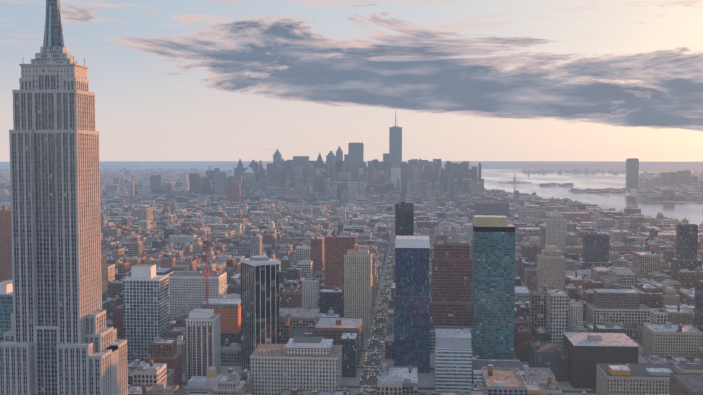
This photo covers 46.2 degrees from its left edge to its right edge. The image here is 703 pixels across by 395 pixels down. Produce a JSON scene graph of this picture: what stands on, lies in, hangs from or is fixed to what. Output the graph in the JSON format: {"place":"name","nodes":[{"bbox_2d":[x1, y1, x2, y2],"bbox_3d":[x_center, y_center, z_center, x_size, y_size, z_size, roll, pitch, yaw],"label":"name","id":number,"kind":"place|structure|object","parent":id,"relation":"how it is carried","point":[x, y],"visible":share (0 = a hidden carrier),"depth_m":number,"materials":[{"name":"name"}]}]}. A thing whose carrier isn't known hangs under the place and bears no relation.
{"place":"outdoors","nodes":[
{"label":"outdoors","id":0,"kind":"place"},
{"bbox_2d":[0,198,645,394],"bbox_3d":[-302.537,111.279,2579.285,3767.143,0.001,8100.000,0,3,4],"label":"street","id":1,"kind":"structure","parent":0,"point":[379,331],"depth_m":1056.51,"materials":[{"name":"grey asphalt"}]},
{"bbox_2d":[0,0,127,394],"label":"skyscraper","id":2,"kind":"structure","parent":1,"relation":"on","point":[60,337],"depth_m":659.71,"materials":[{"name":"beige stone"}]},
{"bbox_2d":[203,228,217,308],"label":"tower crane","id":3,"kind":"object","parent":1,"relation":"on","point":[207,275],"visible":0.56,"depth_m":1012.17,"materials":[{"name":"red metal"}]},
{"bbox_2d":[135,111,477,197],"bbox_3d":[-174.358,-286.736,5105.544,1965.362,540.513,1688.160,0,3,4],"label":"downtown skyline","id":4,"kind":"structure","parent":1,"relation":"on","point":[353,162],"depth_m":4916.99},
{"bbox_2d":[0,161,702,394],"bbox_3d":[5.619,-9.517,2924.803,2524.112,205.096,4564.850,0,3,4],"label":"city buildings","id":5,"kind":"structure","parent":1,"relation":"on","point":[293,284],"depth_m":1070.59,"materials":[{"name":"grey concrete"}]},
{"bbox_2d":[357,231,394,394],"bbox_3d":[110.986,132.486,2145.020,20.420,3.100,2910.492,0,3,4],"label":"avenue","id":6,"kind":"object","parent":1,"relation":"on","point":[369,341],"visible":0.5,"depth_m":1110.77,"materials":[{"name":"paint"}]},
{"bbox_2d":[359,252,394,393],"bbox_3d":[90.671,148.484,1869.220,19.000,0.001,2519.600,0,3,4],"label":"cars","id":7,"kind":"object","parent":1,"relation":"on","point":[371,338],"visible":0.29,"depth_m":1024.49,"materials":[{"name":"white paint"}]},
{"bbox_2d":[127,211,644,394],"bbox_3d":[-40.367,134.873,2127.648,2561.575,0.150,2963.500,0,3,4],"label":"pavements","id":8,"kind":"structure","parent":1,"relation":"on","point":[425,379],"depth_m":930.04,"materials":[{"name":"concrete"}]},
{"bbox_2d":[0,161,702,226],"bbox_3d":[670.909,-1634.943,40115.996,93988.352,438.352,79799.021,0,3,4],"label":"water","id":9,"kind":"structure","parent":0,"point":[691,212],"depth_m":7951.17,"materials":[{"name":"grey liquid"}]},
{"bbox_2d":[0,164,367,166],"bbox_3d":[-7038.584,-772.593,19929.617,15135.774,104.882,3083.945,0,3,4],"label":"distant land","id":10,"kind":"structure","parent":9,"relation":"on","point":[235,165],"depth_m":18708.24,"materials":[{"name":"grey"}]},
{"bbox_2d":[0,158,702,200],"bbox_3d":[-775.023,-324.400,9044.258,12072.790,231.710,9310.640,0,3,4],"label":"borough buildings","id":11,"kind":"structure","parent":9,"relation":"on","point":[113,183],"depth_m":6112.87,"materials":[{"name":"grey concrete"}]},
{"bbox_2d":[498,173,531,182],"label":"statue of liberty","id":12,"kind":"object","parent":9,"relation":"on","point":[514,181],"visible":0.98,"depth_m":7244.47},
{"bbox_2d":[447,158,702,201],"bbox_3d":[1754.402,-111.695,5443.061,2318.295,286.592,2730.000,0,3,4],"label":"distant buildings","id":13,"kind":"structure","parent":9,"relation":"on","point":[666,178],"depth_m":6060.65,"materials":[{"name":"grey concrete"}]},
{"bbox_2d":[0,0,702,161],"label":"sky","id":14,"kind":"structure","parent":0,"point":[170,80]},
{"bbox_2d":[442,163,623,167],"bbox_3d":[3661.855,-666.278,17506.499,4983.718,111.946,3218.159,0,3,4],"label":"staten island hills","id":15,"kind":"structure","parent":0,"point":[570,166],"depth_m":16719.03,"materials":[{"name":"grey"}]},
{"bbox_2d":[608,162,702,165],"bbox_3d":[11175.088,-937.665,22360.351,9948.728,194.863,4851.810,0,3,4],"label":"new jersey hills","id":16,"kind":"structure","parent":0,"point":[671,164],"depth_m":21260.79,"materials":[{"name":"grey"}]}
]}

